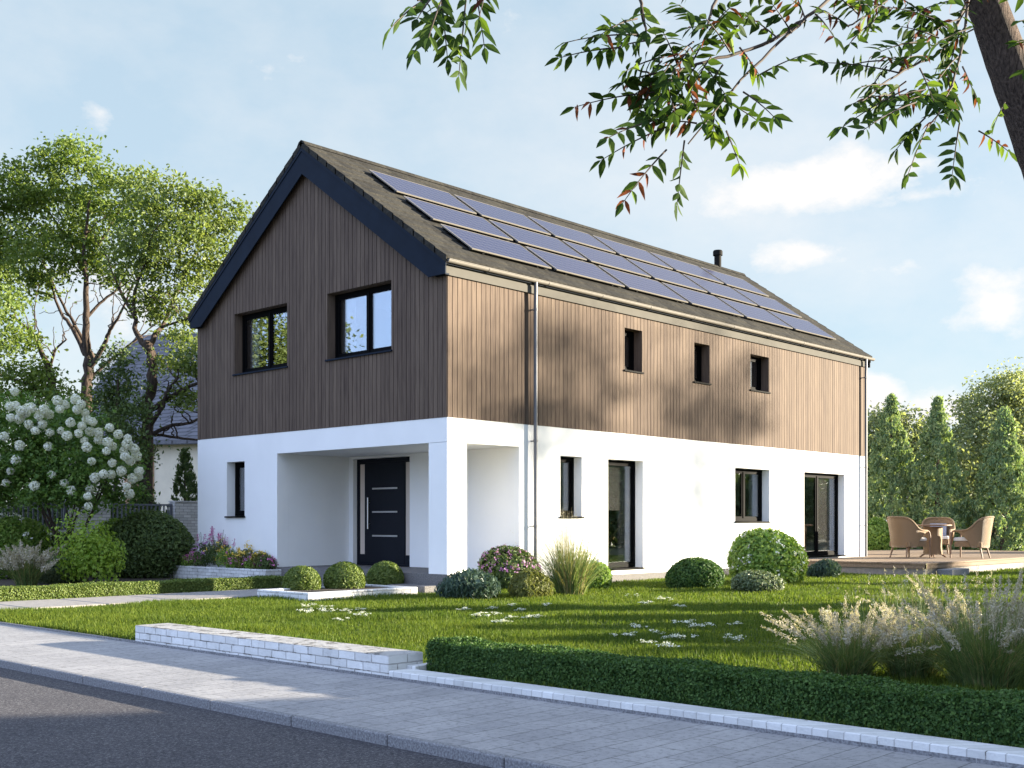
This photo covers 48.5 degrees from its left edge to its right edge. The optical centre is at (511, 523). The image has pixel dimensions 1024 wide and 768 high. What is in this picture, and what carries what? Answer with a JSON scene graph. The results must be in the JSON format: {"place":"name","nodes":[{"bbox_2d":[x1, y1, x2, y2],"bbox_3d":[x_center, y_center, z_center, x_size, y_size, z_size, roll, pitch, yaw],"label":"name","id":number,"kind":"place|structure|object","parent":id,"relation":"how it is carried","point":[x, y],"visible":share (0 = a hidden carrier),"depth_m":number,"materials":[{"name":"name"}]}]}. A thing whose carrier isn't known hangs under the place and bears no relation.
{"place":"outdoors","nodes":[
{"label":"outdoors","id":0,"kind":"place"},
{"bbox_2d":[0,539,66,585],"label":"plume grass","id":1,"kind":"object","parent":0,"point":[31,574],"depth_m":23.44,"materials":[{"name":"plant"}]},
{"bbox_2d":[64,332,197,512],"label":"neighbour house","id":2,"kind":"structure","parent":0,"point":[164,474],"depth_m":60.85,"materials":[{"name":"white paint"}]},
{"bbox_2d":[0,588,278,608],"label":"path","id":3,"kind":"structure","parent":0,"point":[85,601],"depth_m":19.28,"materials":[{"name":"grey concrete"}]},
{"bbox_2d":[0,667,492,767],"bbox_3d":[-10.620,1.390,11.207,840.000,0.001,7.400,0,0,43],"label":"road","id":4,"kind":"structure","parent":0,"point":[47,722],"depth_m":7.34,"materials":[{"name":"grey asphalt"}]},
{"bbox_2d":[0,624,1009,767],"bbox_3d":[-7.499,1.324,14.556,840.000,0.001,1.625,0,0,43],"label":"pavement","id":5,"kind":"structure","parent":0,"point":[573,736],"depth_m":7.87,"materials":[{"name":"concrete"}]},
{"bbox_2d":[0,535,1023,746],"bbox_3d":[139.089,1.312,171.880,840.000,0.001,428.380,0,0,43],"label":"lawn","id":6,"kind":"structure","parent":0,"point":[611,624],"depth_m":14.73,"materials":[{"name":"plant"}]},
{"bbox_2d":[0,497,62,528],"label":"tall shrub","id":7,"kind":"object","parent":6,"relation":"on","point":[25,513],"visible":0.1,"depth_m":31.09,"materials":[{"name":"green plant"}]},
{"bbox_2d":[0,265,95,456],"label":"broadleaf tree","id":8,"kind":"object","parent":6,"relation":"on","point":[43,375],"visible":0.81,"depth_m":32.15,"materials":[{"name":"green plant"}]},
{"bbox_2d":[26,488,111,528],"bbox_3d":[-12.577,0.043,32.462,2.112,2.647,2.537,0,0,43],"label":"tall shrub","id":9,"kind":"object","parent":6,"relation":"on","point":[59,510],"depth_m":31.72,"materials":[{"name":"green plant"}]},
{"bbox_2d":[0,127,180,493],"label":"broadleaf tree","id":10,"kind":"object","parent":6,"relation":"on","point":[16,252],"visible":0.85,"depth_m":36.51,"materials":[{"name":"green plant"}]},
{"bbox_2d":[0,573,186,586],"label":"planting bed","id":11,"kind":"object","parent":6,"relation":"on","point":[7,582],"depth_m":25.79,"materials":[{"name":"green plant"}]},
{"bbox_2d":[0,512,53,578],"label":"hydrangea","id":12,"kind":"object","parent":11,"relation":"on","point":[13,530],"visible":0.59,"depth_m":26.57,"materials":[{"name":"green plant"}]},
{"bbox_2d":[5,532,91,575],"bbox_3d":[-11.104,0.784,27.608,1.638,1.170,2.503,0,0,43],"label":"shrub","id":13,"kind":"object","parent":11,"relation":"on","point":[65,537],"visible":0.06,"depth_m":27.34,"materials":[{"name":"green plant"}]},
{"bbox_2d":[38,556,84,583],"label":"shrub","id":14,"kind":"object","parent":11,"relation":"on","point":[51,576],"visible":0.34,"depth_m":24.42,"materials":[{"name":"green plant"}]},
{"bbox_2d":[0,380,160,556],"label":"snowball tree","id":15,"kind":"object","parent":11,"relation":"on","point":[65,475],"visible":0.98,"depth_m":25.20,"materials":[{"name":"green plant"}]},
{"bbox_2d":[46,510,127,582],"bbox_3d":[-9.057,0.539,24.469,1.571,1.652,1.580,0,0,-5],"label":"shrub","id":16,"kind":"object","parent":11,"relation":"on","point":[90,556],"visible":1,"depth_m":24.29,"materials":[{"name":"green plant"}]},
{"bbox_2d":[85,517,151,577],"bbox_3d":[-9.421,0.602,27.382,1.414,1.527,1.665,0,0,43],"label":"shrub","id":17,"kind":"object","parent":11,"relation":"on","point":[111,522],"visible":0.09,"depth_m":27.00,"materials":[{"name":"green plant"}]},
{"bbox_2d":[105,509,194,578],"bbox_3d":[-8.661,0.506,27.332,1.970,1.721,2.218,0,0,43],"label":"round bush","id":18,"kind":"object","parent":11,"relation":"on","point":[161,539],"visible":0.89,"depth_m":26.71,"materials":[{"name":"green plant"}]},
{"bbox_2d":[168,565,280,578],"bbox_3d":[-6.650,1.284,26.081,4.030,0.555,0.416,0,0,43],"label":"flower planter","id":19,"kind":"object","parent":11,"relation":"on","point":[191,572],"visible":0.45,"depth_m":25.86,"materials":[{"name":"white paint"}]},
{"bbox_2d":[181,551,203,566],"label":"flowering plant","id":20,"kind":"object","parent":19,"relation":"on","point":[188,560],"visible":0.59,"depth_m":26.79,"materials":[{"name":"green plant"}]},
{"bbox_2d":[190,531,215,566],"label":"flowering plant","id":21,"kind":"object","parent":19,"relation":"on","point":[204,559],"visible":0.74,"depth_m":26.49,"materials":[{"name":"purple plant"}]},
{"bbox_2d":[203,526,228,565],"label":"flowering plant","id":22,"kind":"object","parent":19,"relation":"on","point":[218,546],"visible":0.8,"depth_m":26.21,"materials":[{"name":"green plant"}]},
{"bbox_2d":[213,538,237,567],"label":"flowering plant","id":23,"kind":"object","parent":19,"relation":"on","point":[224,554],"visible":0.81,"depth_m":25.83,"materials":[{"name":"green plant"}]},
{"bbox_2d":[224,556,243,567],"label":"flowering plant","id":24,"kind":"object","parent":19,"relation":"on","point":[230,563],"visible":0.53,"depth_m":25.61,"materials":[{"name":"green plant"}]},
{"bbox_2d":[233,540,256,568],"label":"flowering plant","id":25,"kind":"object","parent":19,"relation":"on","point":[240,554],"visible":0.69,"depth_m":25.36,"materials":[{"name":"yellow plant"}]},
{"bbox_2d":[241,554,256,568],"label":"flowering plant","id":26,"kind":"object","parent":19,"relation":"on","point":[248,564],"visible":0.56,"depth_m":25.15,"materials":[{"name":"green plant"}]},
{"bbox_2d":[249,550,269,568],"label":"flowering plant","id":27,"kind":"object","parent":19,"relation":"on","point":[254,557],"visible":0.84,"depth_m":24.99,"materials":[{"name":"green plant"}]},
{"bbox_2d":[257,555,278,569],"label":"flowering plant","id":28,"kind":"object","parent":19,"relation":"on","point":[269,563],"visible":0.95,"depth_m":24.84,"materials":[{"name":"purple plant"}]},
{"bbox_2d":[1,499,197,575],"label":"fence wall","id":29,"kind":"structure","parent":6,"relation":"on","point":[185,513],"depth_m":31.69,"materials":[{"name":"grey brick"}]},
{"bbox_2d":[2,502,65,528],"bbox_3d":[-12.234,-0.189,28.729,0.070,0.699,1.984,0,0,43],"label":"fence panel","id":30,"kind":"object","parent":29,"relation":"on","point":[63,511],"visible":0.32,"depth_m":29.02,"materials":[{"name":"metal"}]},
{"bbox_2d":[112,503,171,518],"bbox_3d":[-10.119,-0.189,30.998,0.070,0.699,1.877,0,0,43],"label":"fence panel","id":31,"kind":"object","parent":29,"relation":"on","point":[169,508],"visible":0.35,"depth_m":31.04,"materials":[{"name":"metal"}]},
{"bbox_2d":[96,483,118,501],"bbox_3d":[-12.829,0.007,36.096,2.094,2.811,2.101,0,0,43],"label":"conifer","id":32,"kind":"object","parent":6,"relation":"on","point":[109,485],"depth_m":35.93,"materials":[{"name":"green plant"}]},
{"bbox_2d":[111,501,133,520],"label":"tall shrub","id":33,"kind":"object","parent":6,"relation":"on","point":[119,512],"visible":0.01,"depth_m":33.01,"materials":[{"name":"green plant"}]},
{"bbox_2d":[77,332,179,491],"bbox_3d":[-11.984,-2.095,34.423,4.045,7.016,3.466,0,0,16],"label":"understory tree","id":34,"kind":"object","parent":6,"relation":"on","point":[112,398],"visible":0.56,"depth_m":33.77,"materials":[{"name":"green plant"}]},
{"bbox_2d":[0,575,283,601],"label":"hedge","id":35,"kind":"object","parent":6,"relation":"on","point":[73,590],"visible":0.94,"depth_m":20.35,"materials":[{"name":"green plant"}]},
{"bbox_2d":[128,479,161,511],"bbox_3d":[-11.470,-0.136,34.981,1.920,3.096,1.999,0,0,43],"label":"conifer","id":36,"kind":"object","parent":6,"relation":"on","point":[138,501],"visible":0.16,"depth_m":34.80,"materials":[{"name":"green plant"}]},
{"bbox_2d":[84,159,258,512],"bbox_3d":[-10.277,-4.877,35.166,4.804,12.601,5.178,0,0,43],"label":"broadleaf tree","id":37,"kind":"object","parent":6,"relation":"on","point":[194,199],"visible":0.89,"depth_m":34.66,"materials":[{"name":"green plant"}]},
{"bbox_2d":[165,447,197,512],"bbox_3d":[-10.465,-0.534,36.491,1.895,3.892,1.744,0,0,43],"label":"conifer","id":38,"kind":"object","parent":6,"relation":"on","point":[189,477],"visible":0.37,"depth_m":36.34,"materials":[{"name":"green plant"}]},
{"bbox_2d":[135,623,422,675],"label":"garden wall","id":39,"kind":"structure","parent":6,"relation":"on","point":[383,661],"depth_m":10.77,"materials":[{"name":"white paint"}]},
{"bbox_2d":[297,608,313,614],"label":"flower clump","id":40,"kind":"object","parent":6,"relation":"on","point":[305,611],"visible":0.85,"depth_m":15.90,"materials":[{"name":"white plant"}]},
{"bbox_2d":[319,607,334,613],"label":"flower clump","id":41,"kind":"object","parent":6,"relation":"on","point":[323,610],"visible":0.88,"depth_m":16.11,"materials":[{"name":"white plant"}]},
{"bbox_2d":[257,584,416,600],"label":"garden wall","id":42,"kind":"structure","parent":6,"relation":"on","point":[323,592],"depth_m":19.91,"materials":[{"name":"white paint"}]},
{"bbox_2d":[282,565,321,589],"bbox_3d":[-3.813,0.996,20.681,0.719,0.469,0.730,0,0,43],"label":"box ball","id":43,"kind":"object","parent":42,"relation":"in","point":[299,577],"visible":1,"depth_m":20.44,"materials":[{"name":"green plant"}]},
{"bbox_2d":[323,561,365,588],"bbox_3d":[-3.105,0.966,21.139,0.816,0.535,0.820,0,0,43],"label":"box ball","id":44,"kind":"object","parent":42,"relation":"in","point":[344,575],"visible":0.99,"depth_m":20.87,"materials":[{"name":"green plant"}]},
{"bbox_2d":[349,611,370,617],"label":"flower clump","id":45,"kind":"object","parent":6,"relation":"on","point":[360,614],"visible":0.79,"depth_m":15.36,"materials":[{"name":"white plant"}]},
{"bbox_2d":[366,561,403,584],"bbox_3d":[-2.462,0.977,22.106,0.767,0.508,0.770,0,0,43],"label":"box ball","id":46,"kind":"object","parent":6,"relation":"on","point":[384,572],"visible":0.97,"depth_m":21.85,"materials":[{"name":"green plant"}]},
{"bbox_2d":[407,663,426,669],"bbox_3d":[-0.672,1.393,9.991,0.106,0.338,0.577,0,0,43],"label":"edging return","id":47,"kind":"object","parent":6,"relation":"on","point":[421,666],"visible":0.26,"depth_m":9.80,"materials":[{"name":"paint"}]},
{"bbox_2d":[434,567,500,599],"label":"shrub","id":48,"kind":"object","parent":6,"relation":"on","point":[474,583],"visible":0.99,"depth_m":19.09,"materials":[{"name":"green plant"}]},
{"bbox_2d":[471,612,491,619],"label":"flower clump","id":49,"kind":"object","parent":6,"relation":"on","point":[477,615],"visible":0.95,"depth_m":15.27,"materials":[{"name":"white plant"}]},
{"bbox_2d":[491,618,512,626],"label":"flower clump","id":50,"kind":"object","parent":6,"relation":"on","point":[501,621],"visible":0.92,"depth_m":14.28,"materials":[{"name":"white plant"}]},
{"bbox_2d":[477,545,541,589],"bbox_3d":[-0.051,0.885,22.473,1.294,0.964,1.372,0,0,43],"label":"flowering shrub","id":51,"kind":"object","parent":6,"relation":"on","point":[498,563],"visible":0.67,"depth_m":22.11,"materials":[{"name":"green plant"}]},
{"bbox_2d":[508,568,553,598],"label":"shrub","id":52,"kind":"object","parent":6,"relation":"on","point":[527,582],"visible":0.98,"depth_m":19.72,"materials":[{"name":"green plant"}]},
{"bbox_2d":[188,140,874,593],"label":"house","id":53,"kind":"structure","parent":6,"relation":"on","point":[426,384],"depth_m":25.20,"materials":[{"name":"white paint"}]},
{"bbox_2d":[224,462,244,517],"bbox_3d":[-6.219,-0.765,26.199,0.790,1.279,0.428,0,0,43],"label":"window","id":54,"kind":"structure","parent":53,"relation":"in","point":[239,467],"depth_m":26.40,"materials":[{"name":"black glass"}]},
{"bbox_2d":[232,303,287,375],"bbox_3d":[-5.541,-4.089,25.495,2.092,1.426,0.320,0,0,43],"label":"window","id":55,"kind":"structure","parent":53,"relation":"in","point":[260,334],"depth_m":25.76,"materials":[{"name":"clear glass"}]},
{"bbox_2d":[325,280,391,361],"bbox_3d":[-3.033,-4.089,23.157,2.100,1.426,0.320,0,0,43],"label":"window","id":56,"kind":"structure","parent":53,"relation":"in","point":[359,319],"depth_m":23.38,"materials":[{"name":"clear glass"}]},
{"bbox_2d":[366,461,404,564],"bbox_3d":[-2.892,-0.231,25.745,1.338,2.319,0.132,0,0,43],"label":"front door","id":57,"kind":"structure","parent":53,"relation":"in","point":[385,481],"depth_m":25.73,"materials":[{"name":"paint"}]},
{"bbox_2d":[560,457,584,517],"bbox_3d":[1.127,-0.755,24.055,0.417,1.299,0.775,0,0,43],"label":"window","id":58,"kind":"structure","parent":53,"relation":"in","point":[566,463],"depth_m":24.23,"materials":[{"name":"black glass"}]},
{"bbox_2d":[608,460,645,569],"bbox_3d":[2.444,-0.185,25.411,0.340,2.439,1.355,0,0,43],"label":"patio door","id":59,"kind":"structure","parent":53,"relation":"in","point":[621,474],"depth_m":25.63,"materials":[{"name":"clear glass"}]},
{"bbox_2d":[624,328,643,373],"bbox_3d":[2.594,-3.869,25.637,0.429,0.986,0.720,0,0,43],"label":"window","id":60,"kind":"structure","parent":53,"relation":"in","point":[632,337],"depth_m":25.83,"materials":[{"name":"black glass"}]},
{"bbox_2d":[693,343,711,384],"bbox_3d":[4.465,-3.859,27.646,0.429,0.986,0.730,0,0,43],"label":"window","id":61,"kind":"structure","parent":53,"relation":"in","point":[701,351],"depth_m":27.84,"materials":[{"name":"black glass"}]},
{"bbox_2d":[735,469,771,522],"bbox_3d":[6.096,-0.703,29.331,0.340,1.384,1.740,0,0,43],"label":"window","id":62,"kind":"structure","parent":53,"relation":"in","point":[748,482],"depth_m":29.55,"materials":[{"name":"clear glass"}]},
{"bbox_2d":[750,354,770,393],"bbox_3d":[6.293,-3.871,29.607,0.429,0.961,0.983,0,0,43],"label":"window","id":63,"kind":"structure","parent":53,"relation":"in","point":[758,364],"depth_m":29.87,"materials":[{"name":"black glass"}]},
{"bbox_2d":[804,473,846,557],"bbox_3d":[8.707,-0.225,32.174,0.397,2.359,2.440,0,0,43],"label":"patio door","id":64,"kind":"structure","parent":53,"relation":"in","point":[820,490],"depth_m":32.38,"materials":[{"name":"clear glass"}]},
{"bbox_2d":[512,503,628,594],"bbox_3d":[0.968,0.451,20.583,2.928,1.722,3.135,0,0,43],"label":"grass tuft","id":65,"kind":"object","parent":6,"relation":"on","point":[570,572],"visible":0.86,"depth_m":20.34,"materials":[{"name":"green plant"}]},
{"bbox_2d":[586,561,612,589],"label":"shrub","id":66,"kind":"object","parent":6,"relation":"on","point":[604,581],"visible":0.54,"depth_m":22.22,"materials":[{"name":"green plant"}]},
{"bbox_2d":[611,630,635,638],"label":"flower clump","id":67,"kind":"object","parent":6,"relation":"on","point":[629,634],"visible":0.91,"depth_m":12.62,"materials":[{"name":"white plant"}]},
{"bbox_2d":[630,623,647,630],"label":"flower clump","id":68,"kind":"object","parent":6,"relation":"on","point":[635,626],"visible":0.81,"depth_m":13.62,"materials":[{"name":"white plant"}]},
{"bbox_2d":[640,639,656,645],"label":"flower clump","id":69,"kind":"object","parent":6,"relation":"on","point":[642,641],"visible":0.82,"depth_m":12.03,"materials":[{"name":"white plant"}]},
{"bbox_2d":[657,596,672,601],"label":"flower clump","id":70,"kind":"object","parent":6,"relation":"on","point":[661,598],"visible":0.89,"depth_m":18.75,"materials":[{"name":"white plant"}]},
{"bbox_2d":[656,641,680,650],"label":"flower clump","id":71,"kind":"object","parent":6,"relation":"on","point":[668,644],"visible":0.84,"depth_m":11.46,"materials":[{"name":"white plant"}]},
{"bbox_2d":[670,618,694,626],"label":"flower clump","id":72,"kind":"object","parent":6,"relation":"on","point":[687,622],"visible":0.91,"depth_m":14.17,"materials":[{"name":"white plant"}]},
{"bbox_2d":[671,633,698,640],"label":"flower clump","id":73,"kind":"object","parent":6,"relation":"on","point":[678,636],"visible":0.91,"depth_m":12.37,"materials":[{"name":"white plant"}]},
{"bbox_2d":[665,557,724,587],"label":"round bush","id":74,"kind":"object","parent":6,"relation":"on","point":[695,572],"visible":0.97,"depth_m":22.50,"materials":[{"name":"green plant"}]},
{"bbox_2d":[686,622,713,630],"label":"flower clump","id":75,"kind":"object","parent":6,"relation":"on","point":[702,625],"visible":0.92,"depth_m":13.69,"materials":[{"name":"white plant"}]},
{"bbox_2d":[382,0,1023,220],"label":"overhanging tree","id":76,"kind":"object","parent":6,"relation":"on","point":[1000,40],"visible":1,"depth_m":4.78,"materials":[{"name":"green plant"}]},
{"bbox_2d":[389,668,1023,764],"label":"edging wall","id":77,"kind":"structure","parent":6,"relation":"on","point":[995,752],"depth_m":7.37,"materials":[{"name":"concrete"}]},
{"bbox_2d":[425,635,1023,747],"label":"hedge","id":78,"kind":"object","parent":6,"relation":"on","point":[973,715],"visible":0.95,"depth_m":7.67,"materials":[{"name":"green plant"}]},
{"bbox_2d":[723,633,741,642],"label":"flower clump","id":79,"kind":"object","parent":6,"relation":"on","point":[739,638],"visible":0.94,"depth_m":12.34,"materials":[{"name":"white plant"}]},
{"bbox_2d":[727,620,742,627],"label":"flower clump","id":80,"kind":"object","parent":6,"relation":"on","point":[737,623],"visible":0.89,"depth_m":14.21,"materials":[{"name":"white plant"}]},
{"bbox_2d":[731,569,785,592],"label":"shrub","id":81,"kind":"object","parent":6,"relation":"on","point":[750,580],"visible":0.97,"depth_m":21.30,"materials":[{"name":"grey plant"}]},
{"bbox_2d":[726,525,809,583],"bbox_3d":[5.444,0.702,24.487,1.751,1.331,1.990,0,0,43],"label":"round bush","id":82,"kind":"object","parent":6,"relation":"on","point":[780,554],"visible":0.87,"depth_m":23.94,"materials":[{"name":"green plant"}]},
{"bbox_2d":[806,558,841,577],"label":"shrub","id":83,"kind":"object","parent":6,"relation":"on","point":[827,567],"visible":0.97,"depth_m":27.24,"materials":[{"name":"green plant"}]},
{"bbox_2d":[748,595,949,675],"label":"plume grass","id":84,"kind":"object","parent":6,"relation":"on","point":[831,659],"depth_m":9.44,"materials":[{"name":"green plant"}]},
{"bbox_2d":[825,572,931,637],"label":"sparse grass","id":85,"kind":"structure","parent":6,"relation":"on","point":[867,606],"depth_m":13.05,"materials":[{"name":"beige plant"}]},
{"bbox_2d":[867,517,895,550],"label":"shrub","id":86,"kind":"object","parent":6,"relation":"on","point":[878,536],"visible":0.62,"depth_m":41.54,"materials":[{"name":"green plant"}]},
{"bbox_2d":[867,398,927,517],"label":"broadleaf tree","id":87,"kind":"object","parent":6,"relation":"on","point":[873,419],"visible":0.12,"depth_m":55.19,"materials":[{"name":"green plant"}]},
{"bbox_2d":[867,393,928,548],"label":"conifer","id":88,"kind":"object","parent":6,"relation":"on","point":[894,449],"visible":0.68,"depth_m":44.61,"materials":[{"name":"green plant"}]},
{"bbox_2d":[784,599,1023,681],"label":"plume grass","id":89,"kind":"object","parent":6,"relation":"on","point":[918,668],"depth_m":9.40,"materials":[{"name":"green plant"}]},
{"bbox_2d":[806,549,1023,575],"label":"deck","id":90,"kind":"structure","parent":6,"relation":"on","point":[877,562],"depth_m":30.74,"materials":[{"name":"brown wood"}]},
{"bbox_2d":[887,516,930,557],"bbox_3d":[11.180,0.394,32.235,1.069,1.183,1.038,0,0,-29],"label":"wicker chair","id":91,"kind":"object","parent":90,"relation":"on","point":[907,533],"visible":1,"depth_m":31.87,"materials":[{"name":"brown wicker"}]},
{"bbox_2d":[917,524,951,557],"bbox_3d":[12.110,0.517,32.742,1.040,0.959,1.040,0,0,43],"label":"wicker table","id":92,"kind":"object","parent":90,"relation":"on","point":[936,533],"visible":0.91,"depth_m":32.50,"materials":[{"name":"brown wicker"}]},
{"bbox_2d":[921,517,954,554],"bbox_3d":[13.438,0.394,35.911,1.038,1.183,1.069,0,0,23],"label":"wicker chair","id":93,"kind":"object","parent":90,"relation":"on","point":[947,530],"visible":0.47,"depth_m":36.09,"materials":[{"name":"brown wicker"}]},
{"bbox_2d":[950,516,994,558],"bbox_3d":[12.977,0.394,31.967,1.069,1.183,1.038,0,0,42],"label":"wicker chair","id":94,"kind":"object","parent":90,"relation":"on","point":[977,534],"visible":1,"depth_m":31.57,"materials":[{"name":"brown wicker"}]},
{"bbox_2d":[884,408,986,517],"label":"broadleaf tree","id":95,"kind":"object","parent":6,"relation":"on","point":[961,450],"visible":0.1,"depth_m":55.14,"materials":[{"name":"green plant"}]},
{"bbox_2d":[904,395,973,549],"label":"conifer","id":96,"kind":"object","parent":6,"relation":"on","point":[936,436],"visible":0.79,"depth_m":43.56,"materials":[{"name":"green plant"}]},
{"bbox_2d":[864,564,1013,648],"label":"sparse grass","id":97,"kind":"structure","parent":6,"relation":"on","point":[925,605],"depth_m":11.89,"materials":[{"name":"beige plant"}]},
{"bbox_2d":[937,568,968,575],"bbox_3d":[11.102,1.355,28.623,0.380,0.415,1.100,0,0,43],"label":"deck step","id":98,"kind":"object","parent":6,"relation":"on","point":[954,571],"visible":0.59,"depth_m":28.31,"materials":[{"name":"grey concrete"}]},
{"bbox_2d":[944,520,984,549],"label":"shrub","id":99,"kind":"object","parent":6,"relation":"on","point":[958,535],"visible":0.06,"depth_m":45.23,"materials":[{"name":"green plant"}]},
{"bbox_2d":[934,356,1023,548],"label":"broadleaf tree","id":100,"kind":"object","parent":6,"relation":"on","point":[979,424],"visible":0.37,"depth_m":57.04,"materials":[{"name":"green plant"}]},
{"bbox_2d":[966,405,1023,550],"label":"conifer","id":101,"kind":"object","parent":6,"relation":"on","point":[1005,446],"visible":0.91,"depth_m":42.53,"materials":[{"name":"green plant"}]},
{"bbox_2d":[1008,525,1023,550],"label":"shrub","id":102,"kind":"object","parent":6,"relation":"on","point":[1017,545],"visible":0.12,"depth_m":50.43,"materials":[{"name":"green plant"}]},
{"bbox_2d":[0,0,1023,520],"label":"sky","id":103,"kind":"structure","parent":0,"point":[925,278],"materials":[{"name":"blue"}]},
{"bbox_2d":[849,568,1023,689],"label":"plume grass","id":104,"kind":"object","parent":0,"point":[975,661],"depth_m":8.86,"materials":[{"name":"plant"}]},
{"label":"ground","id":105,"kind":"structure","parent":0,"visible":0},
{"bbox_2d":[0,658,572,767],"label":"kerb","id":106,"kind":"structure","parent":105,"relation":"on","point":[461,753],"depth_m":7.69,"materials":[{"name":"grey concrete"}]},
{"bbox_2d":[0,622,1023,767],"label":"pavement edging","id":107,"kind":"object","parent":105,"relation":"on","point":[934,754],"visible":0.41,"depth_m":8.07,"materials":[{"name":"grey concrete"}]}
]}

